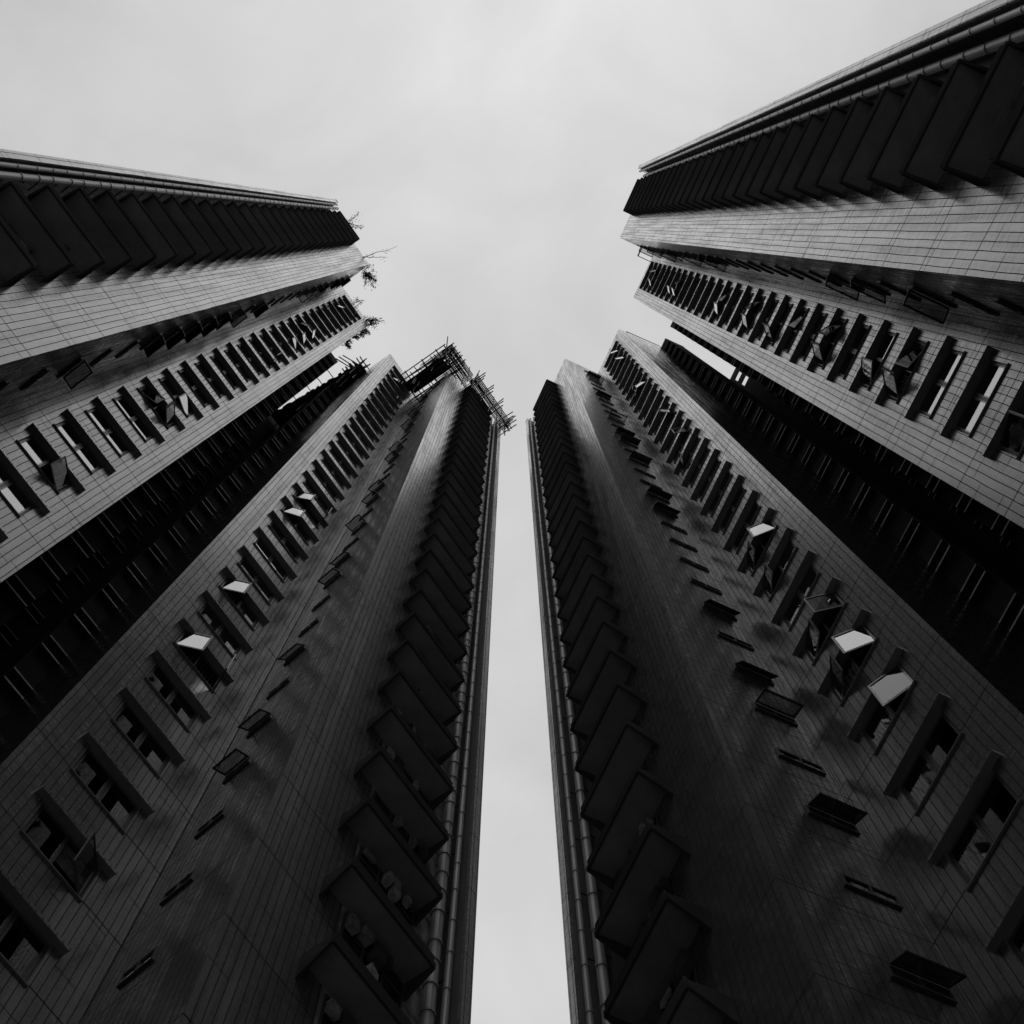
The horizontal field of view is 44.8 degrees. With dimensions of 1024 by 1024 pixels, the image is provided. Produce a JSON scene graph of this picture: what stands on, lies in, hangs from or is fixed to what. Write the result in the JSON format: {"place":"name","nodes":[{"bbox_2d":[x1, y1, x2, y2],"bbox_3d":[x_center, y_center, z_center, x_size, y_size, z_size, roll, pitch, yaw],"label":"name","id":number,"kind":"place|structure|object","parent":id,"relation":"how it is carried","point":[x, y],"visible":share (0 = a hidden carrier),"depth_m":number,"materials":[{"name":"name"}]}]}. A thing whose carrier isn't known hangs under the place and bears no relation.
{"place":"outdoors","nodes":[
{"label":"outdoors","id":0,"kind":"place"},
{"bbox_2d":[0,0,985,1023],"label":"sky","id":1,"kind":"structure","parent":0,"point":[500,146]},
{"bbox_2d":[525,0,1023,1023],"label":"apartment tower","id":2,"kind":"structure","parent":0,"point":[781,598],"depth_m":31.57,"materials":[{"name":"tile"}]},
{"bbox_2d":[619,432,640,448],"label":"side window","id":3,"kind":"structure","parent":2,"relation":"in","point":[629,439],"depth_m":68.86,"materials":[{"name":"metal"}]},
{"bbox_2d":[613,812,659,884],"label":"bay window","id":4,"kind":"structure","parent":2,"relation":"in","point":[655,820],"depth_m":28.94,"materials":[{"name":"glass"}]},
{"bbox_2d":[628,450,651,467],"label":"side window","id":5,"kind":"structure","parent":2,"relation":"in","point":[640,458],"depth_m":63.41,"materials":[{"name":"glass"}]},
{"bbox_2d":[631,873,677,949],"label":"bay window","id":6,"kind":"structure","parent":2,"relation":"in","point":[667,884],"depth_m":26.06,"materials":[{"name":"glass"}]},
{"bbox_2d":[645,485,672,503],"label":"side window","id":7,"kind":"structure","parent":2,"relation":"in","point":[653,491],"depth_m":55.19,"materials":[{"name":"glass"}]},
{"bbox_2d":[652,501,680,517],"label":"side window","id":8,"kind":"structure","parent":2,"relation":"in","point":[660,506],"depth_m":52.41,"materials":[{"name":"glass"}]},
{"bbox_2d":[658,408,675,443],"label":"window","id":9,"kind":"structure","parent":2,"relation":"in","point":[672,411],"depth_m":65.37,"materials":[{"name":"glass"}]},
{"bbox_2d":[645,948,698,1023],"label":"bay window","id":10,"kind":"structure","parent":2,"relation":"in","point":[684,961],"depth_m":23.38,"materials":[{"name":"glass"}]},
{"bbox_2d":[671,426,691,463],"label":"window","id":11,"kind":"structure","parent":2,"relation":"in","point":[687,429],"depth_m":60.02,"materials":[{"name":"glass"}]},
{"bbox_2d":[679,436,700,474],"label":"window","id":12,"kind":"structure","parent":2,"relation":"in","point":[683,466],"depth_m":57.31,"materials":[{"name":"glass"}]},
{"bbox_2d":[689,446,709,487],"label":"window","id":13,"kind":"structure","parent":2,"relation":"in","point":[706,451],"depth_m":54.62,"materials":[{"name":"glass"}]},
{"bbox_2d":[689,577,722,594],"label":"side window","id":14,"kind":"structure","parent":2,"relation":"in","point":[693,580],"depth_m":41.49,"materials":[{"name":"metal"}]},
{"bbox_2d":[698,458,720,501],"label":"window","id":15,"kind":"structure","parent":2,"relation":"in","point":[717,462],"depth_m":51.89,"materials":[{"name":"glass"}]},
{"bbox_2d":[708,471,732,516],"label":"window","id":16,"kind":"structure","parent":2,"relation":"in","point":[728,475],"depth_m":49.15,"materials":[{"name":"glass"}]},
{"bbox_2d":[702,599,740,620],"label":"side window","id":17,"kind":"structure","parent":2,"relation":"in","point":[717,607],"depth_m":38.78,"materials":[{"name":"metal"}]},
{"bbox_2d":[713,287,732,320],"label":"window","id":18,"kind":"structure","parent":2,"relation":"in","point":[724,297],"depth_m":64.76,"materials":[{"name":"glass"}]},
{"bbox_2d":[720,485,745,534],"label":"window","id":19,"kind":"structure","parent":2,"relation":"in","point":[740,492],"depth_m":46.39,"materials":[{"name":"glass"}]},
{"bbox_2d":[716,629,754,650],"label":"side window","id":20,"kind":"structure","parent":2,"relation":"in","point":[719,633],"depth_m":36.13,"materials":[{"name":"glass"}]},
{"bbox_2d":[733,501,760,553],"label":"window","id":21,"kind":"structure","parent":2,"relation":"in","point":[755,507],"depth_m":43.69,"materials":[{"name":"glass"}]},
{"bbox_2d":[741,296,765,333],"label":"window","id":22,"kind":"structure","parent":2,"relation":"in","point":[746,327],"depth_m":56.63,"materials":[{"name":"glass"}]},
{"bbox_2d":[732,660,777,685],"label":"side window","id":23,"kind":"structure","parent":2,"relation":"in","point":[745,667],"depth_m":33.34,"materials":[{"name":"glass"}]},
{"bbox_2d":[746,519,777,576],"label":"window","id":24,"kind":"structure","parent":2,"relation":"in","point":[768,526],"depth_m":40.90,"materials":[{"name":"glass"}]},
{"bbox_2d":[755,300,778,339],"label":"window","id":25,"kind":"structure","parent":2,"relation":"in","point":[774,303],"depth_m":54.01,"materials":[{"name":"glass"}]},
{"bbox_2d":[763,303,792,345],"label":"window","id":26,"kind":"structure","parent":2,"relation":"in","point":[771,338],"depth_m":51.24,"materials":[{"name":"glass"}]},
{"bbox_2d":[752,688,803,726],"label":"side window","id":27,"kind":"structure","parent":2,"relation":"in","point":[792,712],"depth_m":30.76,"materials":[{"name":"metal"}]},
{"bbox_2d":[763,540,797,601],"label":"window","id":28,"kind":"structure","parent":2,"relation":"in","point":[771,581],"depth_m":38.18,"materials":[{"name":"glass"}]},
{"bbox_2d":[783,308,809,352],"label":"window","id":29,"kind":"structure","parent":2,"relation":"in","point":[797,321],"depth_m":48.44,"materials":[{"name":"glass"}]},
{"bbox_2d":[775,747,825,775],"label":"side window","id":30,"kind":"structure","parent":2,"relation":"in","point":[782,753],"depth_m":28.02,"materials":[{"name":"metal"}]},
{"bbox_2d":[783,564,819,631],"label":"window","id":31,"kind":"structure","parent":2,"relation":"in","point":[808,581],"depth_m":35.45,"materials":[{"name":"glass"}]},
{"bbox_2d":[798,313,827,360],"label":"window","id":32,"kind":"structure","parent":2,"relation":"in","point":[821,317],"depth_m":45.81,"materials":[{"name":"glass"}]},
{"bbox_2d":[803,591,846,665],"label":"window","id":33,"kind":"structure","parent":2,"relation":"in","point":[833,605],"depth_m":32.70,"materials":[{"name":"glass"}]},
{"bbox_2d":[811,318,847,369],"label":"window","id":34,"kind":"structure","parent":2,"relation":"in","point":[837,326],"depth_m":43.09,"materials":[{"name":"glass"}]},
{"bbox_2d":[804,792,867,835],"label":"side window","id":35,"kind":"structure","parent":2,"relation":"in","point":[824,807],"depth_m":25.23,"materials":[{"name":"glass"}]},
{"bbox_2d":[825,273,864,300],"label":"side window","id":36,"kind":"structure","parent":2,"relation":"in","point":[830,276],"depth_m":39.52,"materials":[{"name":"metal"}]},
{"bbox_2d":[829,624,877,706],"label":"window","id":37,"kind":"structure","parent":2,"relation":"in","point":[860,641],"depth_m":30.01,"materials":[{"name":"glass"}]},
{"bbox_2d":[837,324,871,378],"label":"window","id":38,"kind":"structure","parent":2,"relation":"in","point":[863,331],"depth_m":40.30,"materials":[{"name":"glass"}]},
{"bbox_2d":[850,276,890,303],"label":"side window","id":39,"kind":"structure","parent":2,"relation":"in","point":[852,279],"depth_m":36.73,"materials":[{"name":"metal"}]},
{"bbox_2d":[839,872,902,909],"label":"side window","id":40,"kind":"structure","parent":2,"relation":"in","point":[852,883],"depth_m":22.57,"materials":[{"name":"metal"}]},
{"bbox_2d":[859,331,897,390],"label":"window","id":41,"kind":"structure","parent":2,"relation":"in","point":[869,371],"depth_m":37.52,"materials":[{"name":"glass"}]},
{"bbox_2d":[862,664,916,755],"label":"window","id":42,"kind":"structure","parent":2,"relation":"in","point":[901,687],"depth_m":27.68,"materials":[{"name":"glass"}]},
{"bbox_2d":[876,280,920,301],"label":"side window","id":43,"kind":"structure","parent":2,"relation":"in","point":[879,282],"depth_m":33.99,"materials":[{"name":"glass"}]},
{"bbox_2d":[881,340,929,403],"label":"window","id":44,"kind":"structure","parent":2,"relation":"in","point":[909,360],"depth_m":34.80,"materials":[{"name":"glass"}]},
{"bbox_2d":[884,950,966,1004],"bbox_3d":[6.594,7.314,19.739,1.176,0.350,0.487,24,-78,-5],"label":"side window","id":45,"kind":"structure","parent":2,"relation":"in","point":[911,969],"depth_m":19.78,"materials":[{"name":"glass"}]},
{"bbox_2d":[902,285,957,323],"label":"side window","id":46,"kind":"structure","parent":2,"relation":"in","point":[923,292],"depth_m":31.51,"materials":[{"name":"metal"}]},
{"bbox_2d":[900,712,962,815],"bbox_3d":[8.540,5.042,24.460,0.878,1.304,1.880,24,-78,-5],"label":"window","id":47,"kind":"structure","parent":2,"relation":"in","point":[941,742],"depth_m":24.98,"materials":[{"name":"glass"}]},
{"bbox_2d":[918,349,965,418],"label":"window","id":48,"kind":"structure","parent":2,"relation":"in","point":[954,358],"depth_m":32.08,"materials":[{"name":"glass"}]},
{"bbox_2d":[945,291,999,316],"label":"side window","id":49,"kind":"structure","parent":2,"relation":"in","point":[950,293],"depth_m":28.54,"materials":[{"name":"metal"}]},
{"bbox_2d":[955,360,1009,437],"bbox_3d":[11.362,-2.547,29.295,0.878,1.304,1.880,24,-78,-5],"label":"window","id":50,"kind":"structure","parent":2,"relation":"in","point":[995,371],"depth_m":29.34,"materials":[{"name":"glass"}]},
{"bbox_2d":[947,771,1022,891],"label":"window","id":51,"kind":"structure","parent":2,"relation":"in","point":[993,812],"depth_m":22.25,"materials":[{"name":"glass"}]},
{"bbox_2d":[990,297,1023,315],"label":"side window","id":52,"kind":"structure","parent":2,"relation":"in","point":[997,300],"depth_m":25.77,"materials":[{"name":"glass"}]},
{"bbox_2d":[999,404,1023,459],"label":"window","id":53,"kind":"structure","parent":2,"relation":"in","point":[1014,446],"depth_m":27.25,"materials":[{"name":"glass"}]},
{"bbox_2d":[1007,915,1023,964],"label":"window","id":54,"kind":"structure","parent":2,"relation":"in","point":[1016,940],"depth_m":19.69,"materials":[{"name":"glass"}]},
{"label":"ground","id":55,"kind":"structure","parent":0,"visible":0},
{"bbox_2d":[0,149,500,1023],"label":"apartment tower","id":56,"kind":"structure","parent":55,"relation":"on","point":[244,655],"depth_m":36.17,"materials":[{"name":"concrete"}]},
{"bbox_2d":[0,464,34,517],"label":"window","id":57,"kind":"structure","parent":56,"relation":"in","point":[10,491],"depth_m":32.13,"materials":[{"name":"glass"}]},
{"bbox_2d":[0,891,48,987],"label":"window","id":58,"kind":"structure","parent":56,"relation":"in","point":[20,950],"depth_m":22.88,"materials":[{"name":"glass"}]},
{"bbox_2d":[20,367,51,390],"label":"side window","id":59,"kind":"structure","parent":56,"relation":"in","point":[46,370],"depth_m":33.91,"materials":[{"name":"glass"}]},
{"bbox_2d":[15,435,71,494],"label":"window","id":60,"kind":"structure","parent":56,"relation":"in","point":[56,473],"depth_m":34.70,"materials":[{"name":"glass"}]},
{"bbox_2d":[19,804,97,901],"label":"window","id":61,"kind":"structure","parent":56,"relation":"in","point":[53,844],"depth_m":25.43,"materials":[{"name":"glass"}]},
{"bbox_2d":[56,357,93,389],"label":"side window","id":62,"kind":"structure","parent":56,"relation":"in","point":[80,360],"depth_m":36.86,"materials":[{"name":"metal"}]},
{"bbox_2d":[52,420,102,474],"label":"window","id":63,"kind":"structure","parent":56,"relation":"in","point":[64,428],"depth_m":37.46,"materials":[{"name":"glass"}]},
{"bbox_2d":[70,749,137,833],"bbox_3d":[-9.323,6.363,27.652,0.878,1.304,1.880,-34,-79,7],"label":"window","id":64,"kind":"structure","parent":56,"relation":"in","point":[104,789],"depth_m":28.23,"materials":[{"name":"glass"}]},
{"bbox_2d":[85,407,129,456],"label":"window","id":65,"kind":"structure","parent":56,"relation":"in","point":[95,415],"depth_m":40.20,"materials":[{"name":"glass"}]},
{"bbox_2d":[112,396,153,441],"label":"window","id":66,"kind":"structure","parent":56,"relation":"in","point":[121,402],"depth_m":42.93,"materials":[{"name":"glass"}]},
{"bbox_2d":[116,946,159,988],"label":"side window","id":67,"kind":"structure","parent":56,"relation":"in","point":[147,959],"depth_m":22.46,"materials":[{"name":"metal"}]},
{"bbox_2d":[110,702,169,778],"bbox_3d":[-9.326,5.735,30.381,0.878,1.304,1.880,-34,-79,7],"label":"window","id":68,"kind":"structure","parent":56,"relation":"in","point":[137,734],"depth_m":30.87,"materials":[{"name":"glass"}]},
{"bbox_2d":[139,333,165,357],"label":"side window","id":69,"kind":"structure","parent":56,"relation":"in","point":[149,348],"depth_m":44.95,"materials":[{"name":"glass"}]},
{"bbox_2d":[137,386,174,428],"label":"window","id":70,"kind":"structure","parent":56,"relation":"in","point":[152,398],"depth_m":45.65,"materials":[{"name":"glass"}]},
{"bbox_2d":[144,664,197,731],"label":"window","id":71,"kind":"structure","parent":56,"relation":"in","point":[171,696],"depth_m":33.59,"materials":[{"name":"glass"}]},
{"bbox_2d":[164,327,185,349],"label":"side window","id":72,"kind":"structure","parent":56,"relation":"in","point":[179,335],"depth_m":47.69,"materials":[{"name":"glass"}]},
{"bbox_2d":[158,377,193,417],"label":"window","id":73,"kind":"structure","parent":56,"relation":"in","point":[183,401],"depth_m":48.35,"materials":[{"name":"glass"}]},
{"bbox_2d":[159,868,197,905],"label":"side window","id":74,"kind":"structure","parent":56,"relation":"in","point":[187,879],"depth_m":25.16,"materials":[{"name":"glass"}]},
{"bbox_2d":[184,321,202,342],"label":"side window","id":75,"kind":"structure","parent":56,"relation":"in","point":[196,329],"depth_m":50.42,"materials":[{"name":"glass"}]},
{"bbox_2d":[177,369,210,406],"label":"window","id":76,"kind":"structure","parent":56,"relation":"in","point":[183,372],"depth_m":51.15,"materials":[{"name":"glass"}]},
{"bbox_2d":[173,630,236,692],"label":"window","id":77,"kind":"structure","parent":56,"relation":"in","point":[190,644],"depth_m":36.06,"materials":[{"name":"glass"}]},
{"bbox_2d":[195,362,224,397],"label":"window","id":78,"kind":"structure","parent":56,"relation":"in","point":[201,367],"depth_m":53.88,"materials":[{"name":"glass"}]},
{"bbox_2d":[201,317,218,337],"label":"side window","id":79,"kind":"structure","parent":56,"relation":"in","point":[212,324],"depth_m":53.14,"materials":[{"name":"glass"}]},
{"bbox_2d":[193,806,227,838],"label":"side window","id":80,"kind":"structure","parent":56,"relation":"in","point":[221,813],"depth_m":27.84,"materials":[{"name":"glass"}]},
{"bbox_2d":[198,602,240,659],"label":"window","id":81,"kind":"structure","parent":56,"relation":"in","point":[206,612],"depth_m":38.61,"materials":[{"name":"glass"}]},
{"bbox_2d":[210,355,238,389],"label":"window","id":82,"kind":"structure","parent":56,"relation":"in","point":[214,358],"depth_m":56.62,"materials":[{"name":"glass"}]},
{"bbox_2d":[212,748,252,784],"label":"side window","id":83,"kind":"structure","parent":56,"relation":"in","point":[248,758],"depth_m":30.58,"materials":[{"name":"metal"}]},
{"bbox_2d":[224,349,250,381],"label":"window","id":84,"kind":"structure","parent":56,"relation":"in","point":[228,352],"depth_m":59.36,"materials":[{"name":"glass"}]},
{"bbox_2d":[229,308,247,327],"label":"side window","id":85,"kind":"structure","parent":56,"relation":"in","point":[240,317],"depth_m":58.67,"materials":[{"name":"glass"}]},
{"bbox_2d":[219,577,258,630],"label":"window","id":86,"kind":"structure","parent":56,"relation":"in","point":[229,586],"depth_m":41.36,"materials":[{"name":"glass"}]},
{"bbox_2d":[237,344,262,374],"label":"window","id":87,"kind":"structure","parent":56,"relation":"in","point":[244,351],"depth_m":62.09,"materials":[{"name":"glass"}]},
{"bbox_2d":[237,556,273,604],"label":"window","id":88,"kind":"structure","parent":56,"relation":"in","point":[243,563],"depth_m":44.08,"materials":[{"name":"glass"}]},
{"bbox_2d":[238,708,273,737],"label":"side window","id":89,"kind":"structure","parent":56,"relation":"in","point":[268,716],"depth_m":33.28,"materials":[{"name":"metal"}]},
{"bbox_2d":[249,339,280,368],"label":"window","id":90,"kind":"structure","parent":56,"relation":"in","point":[270,365],"depth_m":64.85,"materials":[{"name":"glass"}]},
{"bbox_2d":[254,537,287,582],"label":"window","id":91,"kind":"structure","parent":56,"relation":"in","point":[260,545],"depth_m":46.82,"materials":[{"name":"glass"}]},
{"bbox_2d":[268,520,299,562],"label":"window","id":92,"kind":"structure","parent":56,"relation":"in","point":[273,526],"depth_m":49.56,"materials":[{"name":"glass"}]},
{"bbox_2d":[278,643,306,665],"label":"side window","id":93,"kind":"structure","parent":56,"relation":"in","point":[302,647],"depth_m":38.71,"materials":[{"name":"glass"}]},
{"bbox_2d":[281,505,310,544],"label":"window","id":94,"kind":"structure","parent":56,"relation":"in","point":[288,510],"depth_m":52.27,"materials":[{"name":"glass"}]},
{"bbox_2d":[293,491,331,528],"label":"window","id":95,"kind":"structure","parent":56,"relation":"in","point":[299,496],"depth_m":55.18,"materials":[{"name":"glass"}]},
{"bbox_2d":[303,478,328,513],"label":"window","id":96,"kind":"structure","parent":56,"relation":"in","point":[306,482],"depth_m":57.81,"materials":[{"name":"glass"}]},
{"bbox_2d":[271,355,370,427],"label":"bamboo scaffold","id":97,"kind":"object","parent":56,"relation":"on","point":[290,410],"visible":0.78,"depth_m":101.03,"materials":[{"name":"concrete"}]},
{"bbox_2d":[312,467,337,501],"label":"window","id":98,"kind":"structure","parent":56,"relation":"in","point":[316,471],"depth_m":60.51,"materials":[{"name":"glass"}]},
{"bbox_2d":[317,567,341,588],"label":"side window","id":99,"kind":"structure","parent":56,"relation":"in","point":[339,573],"depth_m":46.90,"materials":[{"name":"metal"}]},
{"bbox_2d":[321,457,344,489],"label":"window","id":100,"kind":"structure","parent":56,"relation":"in","point":[335,475],"depth_m":63.26,"materials":[{"name":"glass"}]},
{"bbox_2d":[318,993,356,1023],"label":"bay window","id":101,"kind":"structure","parent":56,"relation":"in","point":[331,1012],"depth_m":22.42,"materials":[{"name":"glass"}]},
{"bbox_2d":[342,327,370,348],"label":"roof weed","id":102,"kind":"object","parent":56,"relation":"on","point":[362,332],"visible":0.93,"depth_m":104.15,"materials":[{"name":"black plant"}]},
{"bbox_2d":[361,263,377,290],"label":"roof weed","id":103,"kind":"object","parent":56,"relation":"on","point":[366,274],"visible":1,"depth_m":103.13,"materials":[{"name":"black plant"}]},
{"bbox_2d":[339,911,404,1010],"bbox_3d":[-2.636,9.181,24.482,0.511,2.500,2.071,-34,-79,7],"label":"bay window","id":104,"kind":"structure","parent":56,"relation":"in","point":[374,955],"depth_m":25.22,"materials":[{"name":"glass"}]},
{"bbox_2d":[358,845,415,927],"bbox_3d":[-2.697,8.562,27.213,0.404,2.500,2.116,-34,-79,7],"label":"bay window","id":105,"kind":"structure","parent":56,"relation":"in","point":[391,886],"depth_m":28.04,"materials":[{"name":"glass"}]},
{"bbox_2d":[372,791,429,861],"bbox_3d":[-2.699,7.963,29.948,0.370,2.500,2.068,-34,-79,7],"label":"bay window","id":106,"kind":"structure","parent":56,"relation":"in","point":[422,852],"depth_m":30.88,"materials":[{"name":"glass"}]},
{"bbox_2d":[385,745,430,806],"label":"bay window","id":107,"kind":"structure","parent":56,"relation":"in","point":[397,759],"depth_m":33.62,"materials":[{"name":"glass"}]},
{"bbox_2d":[401,344,460,401],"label":"scaffold platform","id":108,"kind":"structure","parent":56,"relation":"attached to","point":[418,382],"depth_m":101.56,"materials":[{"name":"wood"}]},
{"bbox_2d":[419,336,472,388],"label":"bamboo scaffold","id":109,"kind":"object","parent":56,"relation":"on","point":[451,352],"visible":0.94,"depth_m":100.56,"materials":[{"name":"black wood"}]},
{"bbox_2d":[462,370,516,435],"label":"bamboo scaffold","id":110,"kind":"object","parent":56,"relation":"on","point":[478,382],"visible":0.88,"depth_m":101.63,"materials":[{"name":"black wood"}]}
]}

